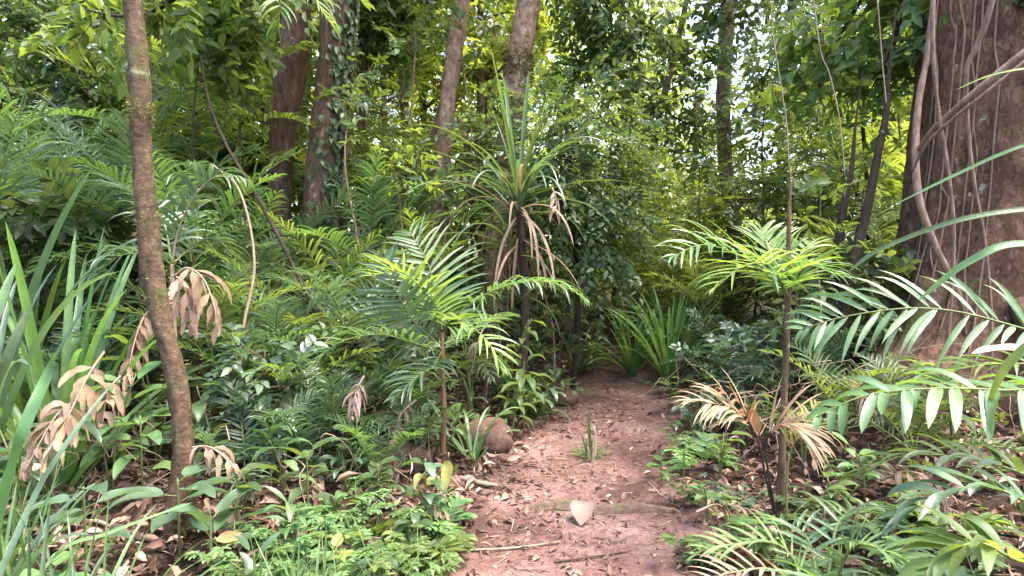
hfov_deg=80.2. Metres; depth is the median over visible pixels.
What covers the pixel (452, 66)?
slanting tree
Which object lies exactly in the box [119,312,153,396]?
dead frond
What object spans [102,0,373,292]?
rainforest tree
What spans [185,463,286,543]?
broad leaved plant
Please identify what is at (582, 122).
forest
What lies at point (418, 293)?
feather palm
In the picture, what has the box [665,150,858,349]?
understorey shrub
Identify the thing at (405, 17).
hanging bough
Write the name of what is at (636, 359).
strap leaved plant
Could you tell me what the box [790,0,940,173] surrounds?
hanging bough
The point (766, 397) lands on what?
broad leaved plant
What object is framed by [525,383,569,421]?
broad leaved plant
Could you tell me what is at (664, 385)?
ground fern
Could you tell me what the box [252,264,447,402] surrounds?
understorey palm
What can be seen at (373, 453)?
understorey palm
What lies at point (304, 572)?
grass tuft
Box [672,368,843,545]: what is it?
withering palm
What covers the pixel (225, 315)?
understorey palm
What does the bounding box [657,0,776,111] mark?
hanging bough
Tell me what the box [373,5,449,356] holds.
thin sapling
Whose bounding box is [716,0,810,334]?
spotted tree
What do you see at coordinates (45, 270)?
understorey palm
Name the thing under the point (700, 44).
sky
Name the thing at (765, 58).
thin sapling
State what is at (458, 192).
understorey palm
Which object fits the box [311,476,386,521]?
ground fern
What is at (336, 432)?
fallen log
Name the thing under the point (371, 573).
ground fern
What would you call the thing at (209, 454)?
dead frond
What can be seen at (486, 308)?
understorey palm
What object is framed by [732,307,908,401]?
understorey palm
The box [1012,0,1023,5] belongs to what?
creeper on bark
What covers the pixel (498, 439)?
round stone
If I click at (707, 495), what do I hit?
broad leaved plant
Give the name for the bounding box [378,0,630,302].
rainforest tree
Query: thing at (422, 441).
broad leaved plant
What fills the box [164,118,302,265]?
understorey shrub
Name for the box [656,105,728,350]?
thin sapling
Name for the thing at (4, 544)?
grass tuft
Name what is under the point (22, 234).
understorey shrub
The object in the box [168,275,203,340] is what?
dead frond
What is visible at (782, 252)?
understorey palm
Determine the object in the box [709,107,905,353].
understorey shrub
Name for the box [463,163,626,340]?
understorey shrub
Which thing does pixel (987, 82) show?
liana
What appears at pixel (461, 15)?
thin sapling
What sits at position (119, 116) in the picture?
understorey palm
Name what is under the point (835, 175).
thin sapling
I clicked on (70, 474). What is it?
strap leaved plant
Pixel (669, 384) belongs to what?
broad leaved plant
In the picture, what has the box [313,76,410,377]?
thin sapling
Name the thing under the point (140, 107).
leaning sapling
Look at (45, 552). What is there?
grass tuft
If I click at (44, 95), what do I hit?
understorey palm
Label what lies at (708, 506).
dead frond
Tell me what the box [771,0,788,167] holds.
hanging vine
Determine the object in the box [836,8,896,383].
dark stem
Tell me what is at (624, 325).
broad leaved plant
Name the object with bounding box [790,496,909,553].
ground fern
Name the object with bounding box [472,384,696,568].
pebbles
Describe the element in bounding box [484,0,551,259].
pale slim tree
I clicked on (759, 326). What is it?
understorey shrub
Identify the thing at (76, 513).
broad leaved plant
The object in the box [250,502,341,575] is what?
ground fern
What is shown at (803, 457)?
broad leaved plant
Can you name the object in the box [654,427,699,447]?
ground fern
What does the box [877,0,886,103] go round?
hanging vine
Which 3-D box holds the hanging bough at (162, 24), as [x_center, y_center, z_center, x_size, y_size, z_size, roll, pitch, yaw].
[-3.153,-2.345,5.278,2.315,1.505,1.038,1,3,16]
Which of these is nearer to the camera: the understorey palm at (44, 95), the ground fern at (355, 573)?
the ground fern at (355, 573)
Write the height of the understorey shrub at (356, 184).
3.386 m
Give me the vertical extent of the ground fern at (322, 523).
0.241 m
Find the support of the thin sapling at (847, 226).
on the ground
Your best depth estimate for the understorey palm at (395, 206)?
6.66 m
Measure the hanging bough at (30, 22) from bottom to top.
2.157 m
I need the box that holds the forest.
[0,0,907,281]
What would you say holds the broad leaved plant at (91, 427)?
on the ground
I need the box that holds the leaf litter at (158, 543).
[0,319,1023,575]
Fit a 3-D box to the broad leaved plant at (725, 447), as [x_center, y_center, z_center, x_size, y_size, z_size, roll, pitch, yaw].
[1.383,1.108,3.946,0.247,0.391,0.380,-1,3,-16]
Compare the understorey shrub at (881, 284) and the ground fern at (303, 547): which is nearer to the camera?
the ground fern at (303, 547)
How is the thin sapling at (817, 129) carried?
on the ground
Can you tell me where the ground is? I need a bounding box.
[1,256,1023,575]
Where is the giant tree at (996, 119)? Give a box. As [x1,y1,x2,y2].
[813,0,1023,422]
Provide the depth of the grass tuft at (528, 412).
5.60 m
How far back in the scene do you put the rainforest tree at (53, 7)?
9.35 m
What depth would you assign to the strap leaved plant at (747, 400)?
4.66 m
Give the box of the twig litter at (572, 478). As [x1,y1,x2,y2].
[8,336,1023,575]
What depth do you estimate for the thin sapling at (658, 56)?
10.58 m
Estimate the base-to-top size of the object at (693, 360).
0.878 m
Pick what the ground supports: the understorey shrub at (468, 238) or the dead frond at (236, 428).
the understorey shrub at (468, 238)
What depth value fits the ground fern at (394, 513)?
3.12 m
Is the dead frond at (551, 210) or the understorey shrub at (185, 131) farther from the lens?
the understorey shrub at (185, 131)
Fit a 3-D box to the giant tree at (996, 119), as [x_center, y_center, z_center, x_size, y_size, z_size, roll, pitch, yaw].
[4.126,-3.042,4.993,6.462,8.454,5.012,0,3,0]
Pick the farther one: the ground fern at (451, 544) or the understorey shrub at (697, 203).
the understorey shrub at (697, 203)
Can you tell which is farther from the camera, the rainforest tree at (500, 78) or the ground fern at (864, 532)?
the rainforest tree at (500, 78)
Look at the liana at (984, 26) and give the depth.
4.05 m
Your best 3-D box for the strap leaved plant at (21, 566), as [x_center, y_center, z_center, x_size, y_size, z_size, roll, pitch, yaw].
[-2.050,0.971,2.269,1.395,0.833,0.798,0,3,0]
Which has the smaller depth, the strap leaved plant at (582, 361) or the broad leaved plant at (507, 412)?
the broad leaved plant at (507, 412)
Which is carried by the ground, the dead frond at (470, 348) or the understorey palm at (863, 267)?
the understorey palm at (863, 267)
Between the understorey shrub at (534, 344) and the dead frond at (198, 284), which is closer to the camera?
the dead frond at (198, 284)
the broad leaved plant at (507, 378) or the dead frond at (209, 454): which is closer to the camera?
the dead frond at (209, 454)
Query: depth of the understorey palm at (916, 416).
3.65 m
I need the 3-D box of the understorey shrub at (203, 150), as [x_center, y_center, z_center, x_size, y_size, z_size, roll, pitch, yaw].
[-4.600,-0.738,7.825,3.145,3.668,2.638,0,3,3]
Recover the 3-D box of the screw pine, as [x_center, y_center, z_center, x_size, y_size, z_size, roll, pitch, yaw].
[-0.066,-0.380,5.492,2.103,3.366,2.010,2,4,38]
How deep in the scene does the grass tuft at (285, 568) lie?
2.47 m
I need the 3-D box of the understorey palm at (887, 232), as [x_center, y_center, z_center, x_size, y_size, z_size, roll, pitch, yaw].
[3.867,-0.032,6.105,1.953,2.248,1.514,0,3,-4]
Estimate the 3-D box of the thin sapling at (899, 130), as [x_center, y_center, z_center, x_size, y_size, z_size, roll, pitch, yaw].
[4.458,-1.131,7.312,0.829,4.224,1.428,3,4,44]
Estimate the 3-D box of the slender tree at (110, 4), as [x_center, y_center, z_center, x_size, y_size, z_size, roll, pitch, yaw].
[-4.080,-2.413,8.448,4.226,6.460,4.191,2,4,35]
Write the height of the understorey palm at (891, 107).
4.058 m
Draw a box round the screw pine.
[405,43,648,420]
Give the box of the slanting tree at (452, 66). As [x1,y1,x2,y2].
[425,0,549,372]
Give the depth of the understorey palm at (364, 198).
6.12 m
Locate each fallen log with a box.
[78,434,170,463]
[201,429,340,449]
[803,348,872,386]
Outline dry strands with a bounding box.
[42,333,1023,527]
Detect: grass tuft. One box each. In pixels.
[0,451,117,575]
[2,454,87,573]
[16,498,144,575]
[33,500,227,575]
[247,522,347,575]
[253,530,348,575]
[265,554,318,575]
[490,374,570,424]
[567,411,612,464]
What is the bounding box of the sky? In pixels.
[3,0,908,255]
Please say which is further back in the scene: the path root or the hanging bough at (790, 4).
the hanging bough at (790, 4)
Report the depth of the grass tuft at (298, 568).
2.34 m
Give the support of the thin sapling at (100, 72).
on the ground
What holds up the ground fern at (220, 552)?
on the ground
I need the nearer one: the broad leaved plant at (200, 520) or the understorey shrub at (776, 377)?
the broad leaved plant at (200, 520)
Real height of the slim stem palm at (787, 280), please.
2.048 m
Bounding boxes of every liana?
[911,0,966,336]
[911,60,1023,172]
[918,48,1023,149]
[930,0,955,367]
[963,0,994,387]
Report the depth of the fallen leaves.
3.54 m
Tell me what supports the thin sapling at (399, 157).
on the ground
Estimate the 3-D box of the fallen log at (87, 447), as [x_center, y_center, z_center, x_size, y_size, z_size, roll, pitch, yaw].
[-2.652,1.101,4.171,0.832,0.143,0.132,-2,3,-30]
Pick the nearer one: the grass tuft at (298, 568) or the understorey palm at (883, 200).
the grass tuft at (298, 568)
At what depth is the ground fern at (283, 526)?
3.01 m
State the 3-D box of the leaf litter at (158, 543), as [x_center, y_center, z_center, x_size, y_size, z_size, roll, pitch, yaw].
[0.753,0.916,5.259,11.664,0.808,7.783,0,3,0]
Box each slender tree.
[38,0,182,296]
[61,0,311,159]
[89,0,319,254]
[355,0,509,325]
[363,107,438,352]
[398,4,451,287]
[457,119,519,313]
[471,5,662,310]
[586,27,808,277]
[635,0,757,303]
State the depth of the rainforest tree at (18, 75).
16.50 m
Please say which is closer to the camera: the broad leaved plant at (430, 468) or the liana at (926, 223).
the broad leaved plant at (430, 468)
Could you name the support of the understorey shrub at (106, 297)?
on the ground
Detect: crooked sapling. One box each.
[199,56,347,402]
[214,165,255,461]
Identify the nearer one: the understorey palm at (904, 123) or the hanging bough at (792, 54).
the hanging bough at (792, 54)
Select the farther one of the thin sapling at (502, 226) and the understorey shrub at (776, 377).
the thin sapling at (502, 226)
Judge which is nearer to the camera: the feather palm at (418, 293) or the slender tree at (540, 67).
the feather palm at (418, 293)
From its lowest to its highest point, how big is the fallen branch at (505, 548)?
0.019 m
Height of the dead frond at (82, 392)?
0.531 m
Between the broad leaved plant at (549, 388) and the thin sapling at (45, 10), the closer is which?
the broad leaved plant at (549, 388)
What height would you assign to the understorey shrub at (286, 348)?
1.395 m
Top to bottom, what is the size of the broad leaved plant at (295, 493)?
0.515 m
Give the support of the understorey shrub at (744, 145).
on the ground
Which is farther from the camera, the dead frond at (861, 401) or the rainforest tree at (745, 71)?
the rainforest tree at (745, 71)
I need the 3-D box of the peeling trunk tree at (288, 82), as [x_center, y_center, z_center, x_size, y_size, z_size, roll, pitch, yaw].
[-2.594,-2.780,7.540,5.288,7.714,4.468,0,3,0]
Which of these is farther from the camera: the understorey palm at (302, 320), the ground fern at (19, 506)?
the understorey palm at (302, 320)
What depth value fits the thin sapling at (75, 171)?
5.30 m
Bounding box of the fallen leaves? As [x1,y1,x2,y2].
[2,367,1021,575]
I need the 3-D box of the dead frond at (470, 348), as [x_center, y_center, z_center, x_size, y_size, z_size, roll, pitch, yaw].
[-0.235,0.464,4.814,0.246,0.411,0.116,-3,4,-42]
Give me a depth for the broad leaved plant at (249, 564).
2.58 m
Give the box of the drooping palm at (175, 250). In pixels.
[65,161,256,336]
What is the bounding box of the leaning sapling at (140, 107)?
[122,0,195,540]
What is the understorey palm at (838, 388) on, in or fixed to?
on the ground
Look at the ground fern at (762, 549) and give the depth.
2.88 m
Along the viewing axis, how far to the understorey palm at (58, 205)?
5.18 m
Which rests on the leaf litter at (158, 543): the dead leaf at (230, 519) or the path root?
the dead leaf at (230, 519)
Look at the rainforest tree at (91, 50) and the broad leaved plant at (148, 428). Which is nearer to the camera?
the broad leaved plant at (148, 428)
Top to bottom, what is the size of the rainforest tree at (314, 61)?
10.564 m
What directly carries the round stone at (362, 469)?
on the ground
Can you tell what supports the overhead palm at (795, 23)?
on the ground
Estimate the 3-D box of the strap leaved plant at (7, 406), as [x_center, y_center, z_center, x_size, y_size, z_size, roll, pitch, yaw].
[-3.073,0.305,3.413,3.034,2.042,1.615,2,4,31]
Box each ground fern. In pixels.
[2,504,55,538]
[31,491,93,527]
[184,505,292,568]
[209,544,307,575]
[209,562,272,575]
[233,510,300,545]
[235,530,424,575]
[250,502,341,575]
[257,547,320,575]
[269,546,369,575]
[273,560,291,575]
[275,504,343,548]
[294,490,354,524]
[294,496,381,540]
[305,532,385,563]
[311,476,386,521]
[327,509,406,558]
[329,570,361,575]
[330,508,430,575]
[333,479,456,539]
[351,547,417,575]
[368,539,431,575]
[376,546,444,575]
[379,525,477,575]
[387,522,460,575]
[391,495,477,535]
[420,389,476,413]
[509,398,548,414]
[638,370,694,393]
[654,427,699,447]
[657,493,826,573]
[658,473,725,506]
[660,432,742,470]
[676,528,752,575]
[690,381,732,399]
[698,472,768,512]
[758,481,843,516]
[768,533,826,574]
[770,562,861,575]
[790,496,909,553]
[804,530,897,575]
[805,446,881,480]
[859,500,952,542]
[869,538,985,575]
[869,565,898,575]
[880,549,1012,575]
[886,490,1017,564]
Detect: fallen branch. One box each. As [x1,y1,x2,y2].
[455,541,559,551]
[459,475,497,486]
[556,550,631,562]
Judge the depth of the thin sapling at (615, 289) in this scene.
9.04 m
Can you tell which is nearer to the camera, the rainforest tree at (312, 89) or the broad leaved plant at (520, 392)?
the broad leaved plant at (520, 392)
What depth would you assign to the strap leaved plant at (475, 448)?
4.48 m
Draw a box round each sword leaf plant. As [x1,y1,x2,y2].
[0,264,191,575]
[848,68,1023,398]
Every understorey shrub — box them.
[0,71,177,335]
[0,153,215,401]
[5,176,217,382]
[46,98,268,314]
[79,126,303,313]
[113,172,293,370]
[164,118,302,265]
[174,110,367,323]
[181,314,367,481]
[246,116,468,361]
[299,284,487,469]
[344,121,473,321]
[345,157,484,314]
[347,105,564,360]
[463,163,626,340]
[472,294,588,420]
[542,129,695,317]
[550,149,687,305]
[572,172,710,338]
[589,110,721,301]
[601,153,746,325]
[637,147,799,315]
[639,109,801,315]
[644,190,760,345]
[664,307,751,392]
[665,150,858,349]
[666,321,796,432]
[678,95,907,326]
[685,318,790,400]
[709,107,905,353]
[747,327,849,403]
[767,82,912,286]
[791,227,921,362]
[872,191,896,285]
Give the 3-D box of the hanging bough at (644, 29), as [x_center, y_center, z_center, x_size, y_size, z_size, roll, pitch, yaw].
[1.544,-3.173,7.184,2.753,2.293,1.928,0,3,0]
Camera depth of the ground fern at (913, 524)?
3.03 m
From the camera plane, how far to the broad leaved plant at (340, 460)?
3.78 m
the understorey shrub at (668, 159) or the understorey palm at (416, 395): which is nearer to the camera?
the understorey palm at (416, 395)
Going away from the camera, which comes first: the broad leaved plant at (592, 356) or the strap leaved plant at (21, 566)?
the strap leaved plant at (21, 566)
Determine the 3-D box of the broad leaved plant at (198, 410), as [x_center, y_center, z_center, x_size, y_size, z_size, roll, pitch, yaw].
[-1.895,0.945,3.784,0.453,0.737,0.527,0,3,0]
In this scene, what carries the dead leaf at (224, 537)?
on the ground fern at (220, 552)
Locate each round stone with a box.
[358,452,400,484]
[375,440,432,475]
[455,417,512,455]
[554,388,578,406]
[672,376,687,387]
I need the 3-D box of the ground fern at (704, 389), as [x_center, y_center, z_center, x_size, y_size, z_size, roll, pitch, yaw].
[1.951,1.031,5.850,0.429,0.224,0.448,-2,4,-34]
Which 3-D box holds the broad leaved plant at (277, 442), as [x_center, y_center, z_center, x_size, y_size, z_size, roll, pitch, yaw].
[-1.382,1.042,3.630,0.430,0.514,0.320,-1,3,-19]
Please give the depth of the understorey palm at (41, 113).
6.06 m
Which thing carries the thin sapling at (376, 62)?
on the ground
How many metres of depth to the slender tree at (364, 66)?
8.14 m
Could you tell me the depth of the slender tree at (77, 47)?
9.00 m
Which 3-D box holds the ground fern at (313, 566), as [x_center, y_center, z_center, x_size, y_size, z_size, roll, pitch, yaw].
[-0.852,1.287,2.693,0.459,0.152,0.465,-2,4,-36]
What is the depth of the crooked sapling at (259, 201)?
5.02 m
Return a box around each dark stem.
[823,72,862,386]
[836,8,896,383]
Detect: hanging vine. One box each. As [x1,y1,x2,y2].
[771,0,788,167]
[813,0,844,175]
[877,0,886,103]
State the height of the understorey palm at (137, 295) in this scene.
1.801 m
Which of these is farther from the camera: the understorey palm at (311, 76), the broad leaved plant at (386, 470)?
the understorey palm at (311, 76)
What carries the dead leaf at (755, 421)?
on the withering palm at (803, 428)
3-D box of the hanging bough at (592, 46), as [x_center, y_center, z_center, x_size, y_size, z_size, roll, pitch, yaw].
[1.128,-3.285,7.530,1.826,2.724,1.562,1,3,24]
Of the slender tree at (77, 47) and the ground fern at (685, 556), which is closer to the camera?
the ground fern at (685, 556)
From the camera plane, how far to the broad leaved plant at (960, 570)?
2.28 m
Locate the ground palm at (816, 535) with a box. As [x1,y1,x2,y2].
[685,491,945,575]
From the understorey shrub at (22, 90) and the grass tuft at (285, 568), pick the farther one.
the understorey shrub at (22, 90)
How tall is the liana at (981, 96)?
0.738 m
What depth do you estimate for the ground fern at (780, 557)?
2.79 m
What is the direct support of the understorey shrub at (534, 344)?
on the ground
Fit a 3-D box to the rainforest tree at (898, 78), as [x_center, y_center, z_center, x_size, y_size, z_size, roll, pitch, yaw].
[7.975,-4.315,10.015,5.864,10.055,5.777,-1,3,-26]
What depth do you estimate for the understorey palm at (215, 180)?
6.17 m
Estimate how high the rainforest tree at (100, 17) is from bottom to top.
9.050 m
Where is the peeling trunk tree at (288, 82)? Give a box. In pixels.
[144,0,486,324]
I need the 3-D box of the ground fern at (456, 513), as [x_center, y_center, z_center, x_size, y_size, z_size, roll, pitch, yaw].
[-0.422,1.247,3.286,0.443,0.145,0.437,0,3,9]
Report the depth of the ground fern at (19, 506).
3.02 m
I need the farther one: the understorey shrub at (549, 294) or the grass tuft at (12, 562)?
the understorey shrub at (549, 294)
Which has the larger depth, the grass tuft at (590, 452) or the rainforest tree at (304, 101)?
the rainforest tree at (304, 101)
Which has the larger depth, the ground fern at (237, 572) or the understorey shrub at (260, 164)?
the understorey shrub at (260, 164)
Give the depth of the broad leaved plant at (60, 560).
2.48 m
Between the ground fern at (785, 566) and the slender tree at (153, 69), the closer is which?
the ground fern at (785, 566)
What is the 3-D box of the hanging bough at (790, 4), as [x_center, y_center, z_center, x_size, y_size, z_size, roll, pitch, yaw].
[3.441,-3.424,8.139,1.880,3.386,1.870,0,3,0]
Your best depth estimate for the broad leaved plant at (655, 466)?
4.01 m
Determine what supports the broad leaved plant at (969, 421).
on the ground
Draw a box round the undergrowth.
[0,296,1023,554]
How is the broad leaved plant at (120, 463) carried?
on the ground
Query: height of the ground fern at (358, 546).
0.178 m
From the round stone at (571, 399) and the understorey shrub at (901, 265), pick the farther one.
the round stone at (571, 399)
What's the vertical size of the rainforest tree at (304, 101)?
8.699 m
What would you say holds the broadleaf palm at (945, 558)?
on the ground
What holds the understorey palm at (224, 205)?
on the ground
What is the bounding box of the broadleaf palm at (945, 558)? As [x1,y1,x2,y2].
[786,269,1023,575]
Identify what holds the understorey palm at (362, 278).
on the ground
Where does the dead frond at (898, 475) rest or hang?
on the leaf litter at (158, 543)
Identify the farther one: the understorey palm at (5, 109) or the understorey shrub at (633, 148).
the understorey shrub at (633, 148)
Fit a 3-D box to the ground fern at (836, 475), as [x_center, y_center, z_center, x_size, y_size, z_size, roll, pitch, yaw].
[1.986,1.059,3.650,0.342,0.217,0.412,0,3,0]
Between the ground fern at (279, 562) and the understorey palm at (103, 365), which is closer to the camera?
the ground fern at (279, 562)
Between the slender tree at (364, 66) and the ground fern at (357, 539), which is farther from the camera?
the slender tree at (364, 66)
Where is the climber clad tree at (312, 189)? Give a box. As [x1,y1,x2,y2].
[279,0,516,372]
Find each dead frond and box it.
[18,400,78,480]
[32,351,107,476]
[87,375,124,428]
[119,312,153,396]
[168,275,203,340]
[173,267,231,347]
[189,445,241,480]
[224,377,263,450]
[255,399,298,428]
[342,375,366,423]
[387,399,416,451]
[468,323,487,373]
[549,188,564,224]
[695,498,760,529]
[832,375,876,423]
[879,470,957,514]
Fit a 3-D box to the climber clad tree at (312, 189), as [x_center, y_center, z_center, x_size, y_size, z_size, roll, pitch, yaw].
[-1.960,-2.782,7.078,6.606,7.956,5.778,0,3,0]
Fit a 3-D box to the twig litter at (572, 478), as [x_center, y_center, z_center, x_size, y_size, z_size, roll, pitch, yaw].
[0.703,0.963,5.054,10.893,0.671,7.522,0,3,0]
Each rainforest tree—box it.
[0,0,76,279]
[0,0,123,249]
[0,0,306,162]
[0,1,121,257]
[4,0,373,265]
[31,2,129,171]
[63,1,317,118]
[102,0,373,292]
[205,0,316,239]
[262,0,498,306]
[266,6,467,253]
[271,0,559,286]
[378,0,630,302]
[408,0,615,252]
[493,41,617,270]
[580,0,751,276]
[640,79,771,249]
[734,0,910,239]
[738,0,912,127]
[806,15,916,128]
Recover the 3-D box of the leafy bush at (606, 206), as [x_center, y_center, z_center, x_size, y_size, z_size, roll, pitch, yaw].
[0.687,-0.654,6.273,2.891,3.828,2.540,0,3,0]
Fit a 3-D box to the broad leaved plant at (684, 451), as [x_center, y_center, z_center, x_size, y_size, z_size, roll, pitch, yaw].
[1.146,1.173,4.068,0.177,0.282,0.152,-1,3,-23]
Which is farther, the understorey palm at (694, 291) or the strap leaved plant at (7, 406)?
the understorey palm at (694, 291)
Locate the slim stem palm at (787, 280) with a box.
[652,168,860,512]
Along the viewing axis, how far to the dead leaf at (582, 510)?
3.43 m
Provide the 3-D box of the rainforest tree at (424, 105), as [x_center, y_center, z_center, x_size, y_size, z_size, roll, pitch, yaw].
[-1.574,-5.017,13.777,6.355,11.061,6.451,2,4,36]
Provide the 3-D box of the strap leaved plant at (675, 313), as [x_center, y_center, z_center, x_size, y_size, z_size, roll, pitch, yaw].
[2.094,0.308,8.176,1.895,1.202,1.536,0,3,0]
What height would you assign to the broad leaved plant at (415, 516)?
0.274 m
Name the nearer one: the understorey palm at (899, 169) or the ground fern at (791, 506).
the ground fern at (791, 506)
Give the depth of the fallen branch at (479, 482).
3.95 m
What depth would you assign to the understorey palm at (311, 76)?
8.60 m
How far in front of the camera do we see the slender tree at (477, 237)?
9.49 m
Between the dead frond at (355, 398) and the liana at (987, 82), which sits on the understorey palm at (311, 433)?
the dead frond at (355, 398)
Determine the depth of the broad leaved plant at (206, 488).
2.94 m
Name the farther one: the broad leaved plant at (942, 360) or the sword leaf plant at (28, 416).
the broad leaved plant at (942, 360)
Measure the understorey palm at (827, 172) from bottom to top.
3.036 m
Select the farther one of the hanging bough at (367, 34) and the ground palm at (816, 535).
the hanging bough at (367, 34)
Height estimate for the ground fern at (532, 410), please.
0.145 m
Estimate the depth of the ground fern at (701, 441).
4.31 m
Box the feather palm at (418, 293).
[299,214,591,460]
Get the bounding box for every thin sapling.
[0,5,86,233]
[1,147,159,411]
[70,46,170,258]
[113,0,270,396]
[198,71,272,322]
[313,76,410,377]
[314,32,416,366]
[337,111,444,382]
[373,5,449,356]
[423,0,500,365]
[466,12,553,386]
[474,140,541,402]
[498,165,591,407]
[611,8,663,336]
[614,99,669,323]
[633,35,701,298]
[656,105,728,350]
[734,48,792,329]
[746,171,896,400]
[781,52,848,326]
[805,132,907,288]
[837,10,912,167]
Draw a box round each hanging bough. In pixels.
[0,0,159,153]
[18,0,243,100]
[152,0,376,123]
[311,0,412,114]
[359,0,446,94]
[533,0,760,193]
[537,0,656,131]
[545,0,752,119]
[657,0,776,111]
[696,0,845,154]
[734,0,926,151]
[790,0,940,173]
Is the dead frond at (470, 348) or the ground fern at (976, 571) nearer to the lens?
the ground fern at (976, 571)
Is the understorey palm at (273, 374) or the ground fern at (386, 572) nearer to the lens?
the ground fern at (386, 572)
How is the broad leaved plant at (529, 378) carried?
on the ground
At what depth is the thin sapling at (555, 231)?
5.84 m
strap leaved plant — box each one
[0,166,136,477]
[0,221,229,494]
[0,240,203,432]
[0,480,113,575]
[422,407,519,464]
[549,319,637,374]
[583,296,686,377]
[602,274,727,381]
[603,282,737,349]
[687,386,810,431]
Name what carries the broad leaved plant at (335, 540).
on the ground
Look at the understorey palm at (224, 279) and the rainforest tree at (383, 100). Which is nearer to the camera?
the understorey palm at (224, 279)
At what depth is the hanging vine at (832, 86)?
3.84 m
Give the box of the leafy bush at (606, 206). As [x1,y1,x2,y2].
[444,38,708,390]
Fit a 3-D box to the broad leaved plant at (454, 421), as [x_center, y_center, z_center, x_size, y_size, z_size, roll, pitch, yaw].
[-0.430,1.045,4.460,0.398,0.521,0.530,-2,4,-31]
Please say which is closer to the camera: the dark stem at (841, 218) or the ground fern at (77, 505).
the ground fern at (77, 505)
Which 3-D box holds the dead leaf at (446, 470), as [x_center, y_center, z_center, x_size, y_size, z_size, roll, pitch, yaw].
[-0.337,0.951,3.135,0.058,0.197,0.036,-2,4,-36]
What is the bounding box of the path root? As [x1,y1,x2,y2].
[516,498,680,514]
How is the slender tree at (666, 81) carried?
on the ground
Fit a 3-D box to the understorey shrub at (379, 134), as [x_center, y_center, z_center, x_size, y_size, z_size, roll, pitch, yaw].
[-1.706,-0.455,7.452,2.835,3.431,2.785,1,3,15]
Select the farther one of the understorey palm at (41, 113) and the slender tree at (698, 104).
the slender tree at (698, 104)
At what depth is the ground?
3.84 m
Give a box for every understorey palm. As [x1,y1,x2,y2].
[0,0,268,176]
[0,18,242,164]
[0,35,320,348]
[0,82,235,292]
[0,89,204,277]
[0,112,138,271]
[0,235,101,304]
[1,107,268,394]
[1,123,224,388]
[4,311,154,444]
[23,147,302,402]
[47,226,336,410]
[67,127,273,284]
[74,261,322,434]
[84,1,315,205]
[117,245,372,385]
[129,185,344,383]
[138,374,331,501]
[152,324,365,432]
[155,275,380,400]
[179,167,374,314]
[194,363,378,479]
[200,229,410,388]
[203,294,389,424]
[203,319,384,459]
[220,98,416,184]
[242,206,438,333]
[251,147,463,381]
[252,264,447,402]
[268,356,410,463]
[297,148,485,369]
[306,339,490,439]
[318,407,432,515]
[328,200,506,377]
[370,142,494,334]
[431,288,516,410]
[641,254,772,376]
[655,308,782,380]
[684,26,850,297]
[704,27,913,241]
[706,218,895,369]
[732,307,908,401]
[734,125,904,259]
[735,343,945,440]
[746,82,911,216]
[750,82,910,282]
[778,156,903,295]
[781,186,900,273]
[794,240,911,333]
[794,352,1023,459]
[807,115,906,224]
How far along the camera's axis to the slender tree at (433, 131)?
7.90 m
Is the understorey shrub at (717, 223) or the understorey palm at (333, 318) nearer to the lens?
the understorey palm at (333, 318)
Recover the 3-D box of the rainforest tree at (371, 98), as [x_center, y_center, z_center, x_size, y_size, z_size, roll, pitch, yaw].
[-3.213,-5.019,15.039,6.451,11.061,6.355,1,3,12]
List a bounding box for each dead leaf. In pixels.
[213,531,241,542]
[227,502,241,532]
[441,452,452,491]
[570,494,593,525]
[745,404,760,435]
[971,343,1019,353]
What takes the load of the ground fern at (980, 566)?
on the ground
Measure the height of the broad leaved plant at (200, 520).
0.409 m
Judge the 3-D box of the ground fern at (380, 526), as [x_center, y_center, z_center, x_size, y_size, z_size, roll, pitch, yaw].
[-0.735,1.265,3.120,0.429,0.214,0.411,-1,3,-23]
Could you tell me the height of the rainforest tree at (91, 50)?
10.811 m
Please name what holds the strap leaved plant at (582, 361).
on the ground
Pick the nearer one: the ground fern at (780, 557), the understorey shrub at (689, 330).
the ground fern at (780, 557)
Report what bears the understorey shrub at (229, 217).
on the ground
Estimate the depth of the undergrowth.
4.03 m
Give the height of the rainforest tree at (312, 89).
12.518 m
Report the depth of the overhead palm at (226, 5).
5.26 m
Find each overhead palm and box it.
[218,0,340,47]
[745,13,914,295]
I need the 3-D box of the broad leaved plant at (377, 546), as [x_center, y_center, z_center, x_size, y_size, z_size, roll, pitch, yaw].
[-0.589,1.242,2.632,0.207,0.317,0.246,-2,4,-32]
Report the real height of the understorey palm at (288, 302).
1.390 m
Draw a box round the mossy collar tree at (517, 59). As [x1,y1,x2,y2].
[441,0,682,383]
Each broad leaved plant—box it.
[0,419,101,527]
[20,550,89,575]
[31,480,156,572]
[77,361,166,500]
[90,334,206,468]
[90,410,170,486]
[109,464,233,560]
[149,380,248,476]
[168,487,268,574]
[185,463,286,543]
[229,532,286,575]
[242,424,318,496]
[260,486,329,540]
[276,436,340,519]
[314,533,353,574]
[318,434,369,488]
[352,456,404,503]
[352,541,397,573]
[386,402,457,449]
[392,505,432,542]
[402,457,450,517]
[421,395,479,459]
[450,339,487,420]
[487,304,546,418]
[492,376,537,428]
[493,354,553,427]
[496,410,519,430]
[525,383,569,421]
[580,332,606,374]
[610,304,642,357]
[645,455,684,480]
[654,376,680,412]
[670,391,707,436]
[672,443,697,477]
[687,483,722,524]
[702,431,752,478]
[709,375,748,414]
[746,391,779,443]
[787,403,835,463]
[815,471,869,528]
[826,431,892,499]
[858,522,917,574]
[885,356,962,432]
[894,564,966,575]
[905,359,1017,447]
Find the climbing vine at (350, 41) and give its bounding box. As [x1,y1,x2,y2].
[302,0,360,375]

